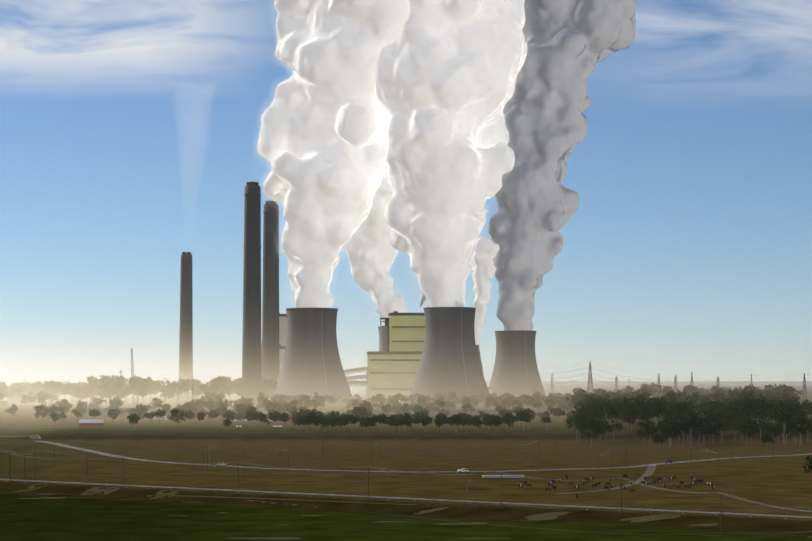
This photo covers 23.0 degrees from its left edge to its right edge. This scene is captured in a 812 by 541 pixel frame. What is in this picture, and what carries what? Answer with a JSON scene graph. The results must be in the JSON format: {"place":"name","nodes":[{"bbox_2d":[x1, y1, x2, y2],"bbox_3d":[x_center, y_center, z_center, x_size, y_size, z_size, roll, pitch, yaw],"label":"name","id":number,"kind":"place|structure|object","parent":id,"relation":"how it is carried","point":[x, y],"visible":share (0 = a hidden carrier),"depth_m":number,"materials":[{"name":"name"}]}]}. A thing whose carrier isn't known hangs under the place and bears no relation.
{"place":"outdoors","nodes":[
{"label":"outdoors","id":0,"kind":"place"},
{"bbox_2d":[8,384,38,403],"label":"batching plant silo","id":1,"kind":"object","parent":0,"point":[11,385],"depth_m":2569.79,"materials":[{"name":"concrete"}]},
{"bbox_2d":[261,314,287,368],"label":"boiler house","id":2,"kind":"structure","parent":0,"point":[283,322],"depth_m":2943.63,"materials":[{"name":"grey"}]},
{"bbox_2d":[257,0,409,307],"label":"steam plume","id":3,"kind":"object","parent":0,"point":[324,15],"depth_m":2444.54,"materials":[{"name":"white"}]},
{"bbox_2d":[341,172,407,320],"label":"steam plume","id":4,"kind":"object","parent":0,"point":[385,279],"depth_m":3316.38,"materials":[{"name":"white"}]},
{"bbox_2d":[0,381,811,540],"bbox_3d":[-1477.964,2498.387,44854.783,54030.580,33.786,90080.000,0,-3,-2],"label":"ground","id":5,"kind":"structure","parent":0,"point":[125,513],"depth_m":828.96,"materials":[{"name":"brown plant"}]},
{"bbox_2d":[79,420,103,427],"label":"building","id":6,"kind":"structure","parent":5,"relation":"on","point":[94,424],"depth_m":1627.07,"materials":[{"name":"red"}]},
{"bbox_2d":[73,408,132,416],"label":"trees","id":7,"kind":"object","parent":5,"relation":"on","point":[101,414],"depth_m":1876.06,"materials":[{"name":"grey"}]},
{"bbox_2d":[131,349,139,405],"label":"mast","id":8,"kind":"object","parent":5,"relation":"on","point":[133,375],"depth_m":2325.64,"materials":[{"name":"grey metal"}]},
{"bbox_2d":[9,426,268,432],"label":"road berm","id":9,"kind":"structure","parent":5,"relation":"on","point":[117,428],"depth_m":1624.49,"materials":[{"name":"brown"}]},
{"bbox_2d":[0,375,278,420],"bbox_3d":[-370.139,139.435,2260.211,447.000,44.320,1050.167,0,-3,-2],"label":"trees","id":10,"kind":"object","parent":5,"relation":"on","point":[130,381],"depth_m":2333.32,"materials":[{"name":"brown plant"}]},
{"bbox_2d":[141,413,178,418],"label":"office building","id":11,"kind":"structure","parent":5,"relation":"on","point":[161,417],"depth_m":1817.96,"materials":[{"name":"grey"}]},
{"bbox_2d":[179,252,192,390],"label":"chimney","id":12,"kind":"object","parent":5,"relation":"on","point":[184,272],"depth_m":3570.62,"materials":[{"name":"concrete"}]},
{"bbox_2d":[8,472,391,476],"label":"roadside fence","id":13,"kind":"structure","parent":5,"relation":"on","point":[198,473],"depth_m":891.77,"materials":[{"name":"grey"}]},
{"bbox_2d":[4,492,416,504],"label":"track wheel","id":14,"kind":"object","parent":5,"relation":"on","point":[268,498],"visible":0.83,"depth_m":733.63,"materials":[{"name":"soil"}]},
{"bbox_2d":[28,493,410,504],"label":"fence","id":15,"kind":"object","parent":5,"relation":"on","point":[258,498],"visible":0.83,"depth_m":736.05,"materials":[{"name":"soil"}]},
{"bbox_2d":[231,414,270,420],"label":"admin building wing","id":16,"kind":"structure","parent":5,"relation":"on","point":[251,420],"depth_m":1780.36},
{"bbox_2d":[242,182,261,405],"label":"chimney","id":17,"kind":"object","parent":5,"relation":"on","point":[252,219],"depth_m":2378.35,"materials":[{"name":"concrete"}]},
{"bbox_2d":[145,367,366,402],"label":"conveyor","id":18,"kind":"object","parent":5,"relation":"on","point":[356,370],"depth_m":2758.10,"materials":[{"name":"grey metal"}]},
{"bbox_2d":[158,374,367,403],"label":"conveyor","id":19,"kind":"object","parent":5,"relation":"on","point":[351,377],"depth_m":2746.14,"materials":[{"name":"grey metal"}]},
{"bbox_2d":[261,200,279,398],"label":"chimney","id":20,"kind":"object","parent":5,"relation":"on","point":[270,273],"depth_m":2628.30,"materials":[{"name":"concrete"}]},
{"bbox_2d":[4,399,565,430],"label":"trees","id":21,"kind":"object","parent":5,"relation":"on","point":[505,417],"depth_m":1687.82,"materials":[{"name":"green plant"}]},
{"bbox_2d":[107,406,502,432],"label":"trees","id":22,"kind":"object","parent":5,"relation":"on","point":[381,419],"depth_m":1518.49,"materials":[{"name":"green plant"}]},
{"bbox_2d":[270,308,353,404],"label":"cooling tower","id":23,"kind":"structure","parent":5,"relation":"on","point":[301,326],"depth_m":2456.07,"materials":[{"name":"concrete"}]},
{"bbox_2d":[25,375,630,417],"bbox_3d":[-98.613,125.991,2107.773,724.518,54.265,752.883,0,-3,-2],"label":"masts and light poles","id":24,"kind":"object","parent":5,"relation":"on","point":[315,393],"depth_m":1928.94,"materials":[{"name":"grey metal"}]},
{"bbox_2d":[277,414,411,422],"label":"trees","id":25,"kind":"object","parent":5,"relation":"on","point":[387,415],"depth_m":1744.03,"materials":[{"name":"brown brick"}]},
{"bbox_2d":[342,381,367,399],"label":"conveyor bridge","id":26,"kind":"structure","parent":5,"relation":"on","point":[353,383],"depth_m":2730.44,"materials":[{"name":"grey metal"}]},
{"bbox_2d":[197,391,575,412],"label":"trees","id":27,"kind":"object","parent":5,"relation":"on","point":[380,404],"depth_m":2003.60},
{"bbox_2d":[367,311,424,401],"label":"boiler house","id":28,"kind":"structure","parent":5,"relation":"on","point":[408,318],"depth_m":2775.90,"materials":[{"name":"pale yellow painted metal cladding"},{"name":"dark steel"}]},
{"bbox_2d":[0,479,811,518],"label":"road","id":29,"kind":"structure","parent":5,"relation":"on","point":[588,507],"depth_m":693.07,"materials":[{"name":"grey asphalt"}]},
{"bbox_2d":[0,436,811,531],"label":"utility poles","id":30,"kind":"object","parent":5,"relation":"on","point":[539,440],"visible":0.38,"depth_m":832.48,"materials":[{"name":"brown wood"}]},
{"bbox_2d":[13,455,811,539],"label":"dirt patches","id":31,"kind":"object","parent":5,"relation":"on","point":[537,517],"visible":0.81,"depth_m":669.78,"materials":[{"name":"brown soil"}]},
{"bbox_2d":[322,310,529,400],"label":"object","id":32,"kind":"object","parent":5,"relation":"on","point":[407,359],"depth_m":2766.40,"materials":[{"name":"grey"}]},
{"bbox_2d":[372,408,496,416],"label":"trees","id":33,"kind":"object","parent":5,"relation":"on","point":[477,410],"depth_m":1886.88,"materials":[{"name":"grey"}]},
{"bbox_2d":[403,307,490,404],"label":"cooling tower","id":34,"kind":"structure","parent":5,"relation":"on","point":[446,313],"depth_m":2431.29,"materials":[{"name":"concrete"}]},
{"bbox_2d":[457,468,468,472],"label":"ute","id":35,"kind":"object","parent":5,"relation":"on","point":[462,470],"depth_m":912.11,"materials":[{"name":"white metal"}]},
{"bbox_2d":[482,475,524,478],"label":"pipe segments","id":36,"kind":"object","parent":5,"relation":"on","point":[499,476],"visible":0.9,"depth_m":859.27,"materials":[{"name":"grey metal"}]},
{"bbox_2d":[488,330,544,396],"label":"cooling tower","id":37,"kind":"structure","parent":5,"relation":"on","point":[518,336],"depth_m":3084.27,"materials":[{"name":"concrete"}]},
{"bbox_2d":[248,500,804,534],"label":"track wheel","id":38,"kind":"object","parent":5,"relation":"on","point":[512,526],"visible":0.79,"depth_m":613.24,"materials":[{"name":"brown"}]},
{"bbox_2d":[245,499,811,534],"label":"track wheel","id":39,"kind":"object","parent":5,"relation":"on","point":[552,529],"visible":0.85,"depth_m":596.34,"materials":[{"name":"brown"}]},
{"bbox_2d":[426,479,771,488],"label":"fence","id":40,"kind":"object","parent":5,"relation":"on","point":[599,488],"visible":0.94,"depth_m":792.76,"materials":[{"name":"brown wood"}]},
{"bbox_2d":[517,473,714,497],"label":"cattle herd","id":41,"kind":"object","parent":5,"relation":"on","point":[624,476],"visible":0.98,"depth_m":806.50,"materials":[{"name":"brown"}]},
{"bbox_2d":[424,504,811,511],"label":"paddock fence","id":42,"kind":"object","parent":5,"relation":"on","point":[575,510],"visible":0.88,"depth_m":650.48,"materials":[{"name":"brown wood"}]},
{"bbox_2d":[484,361,808,401],"bbox_3d":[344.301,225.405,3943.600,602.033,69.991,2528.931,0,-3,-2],"label":"transmission towers","id":43,"kind":"structure","parent":5,"relation":"on","point":[717,381],"depth_m":3033.81,"materials":[{"name":"grey metal"}]},
{"bbox_2d":[495,383,811,447],"bbox_3d":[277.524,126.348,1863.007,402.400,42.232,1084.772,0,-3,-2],"label":"trees","id":44,"kind":"object","parent":5,"relation":"on","point":[680,416],"depth_m":1508.31,"materials":[{"name":"green plant"}]},
{"bbox_2d":[652,433,811,473],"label":"trees","id":45,"kind":"object","parent":5,"relation":"on","point":[767,438],"visible":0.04,"depth_m":1239.29,"materials":[{"name":"green plant"}]},
{"bbox_2d":[0,435,811,471],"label":"road","id":46,"kind":"structure","parent":0,"point":[72,447],"depth_m":1040.23,"materials":[{"name":"grey asphalt"}]},
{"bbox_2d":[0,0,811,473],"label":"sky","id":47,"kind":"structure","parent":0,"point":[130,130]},
{"bbox_2d":[420,295,426,307],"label":"steam plume","id":48,"kind":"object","parent":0,"point":[423,300],"depth_m":2780.16,"materials":[{"name":"white"}]},
{"bbox_2d":[375,0,527,306],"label":"steam plume","id":49,"kind":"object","parent":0,"point":[445,39],"depth_m":2417.04,"materials":[{"name":"white"}]},
{"bbox_2d":[476,345,482,371],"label":"cooling tower","id":50,"kind":"structure","parent":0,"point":[477,347],"depth_m":2712.78,"materials":[{"name":"grey concrete"}]},
{"bbox_2d":[472,236,499,344],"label":"steam plume","id":51,"kind":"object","parent":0,"point":[487,274],"depth_m":2710.52,"materials":[{"name":"white"}]},
{"bbox_2d":[488,0,636,330],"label":"steam plume","id":52,"kind":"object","parent":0,"point":[565,201],"depth_m":3079.76,"materials":[{"name":"grey"}]},
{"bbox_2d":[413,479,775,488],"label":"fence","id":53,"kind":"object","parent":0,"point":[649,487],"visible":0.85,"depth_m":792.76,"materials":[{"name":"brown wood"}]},
{"bbox_2d":[557,465,656,493],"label":"farm track","id":54,"kind":"structure","parent":0,"point":[650,470],"depth_m":843.41,"materials":[{"name":"brown"}]}
]}

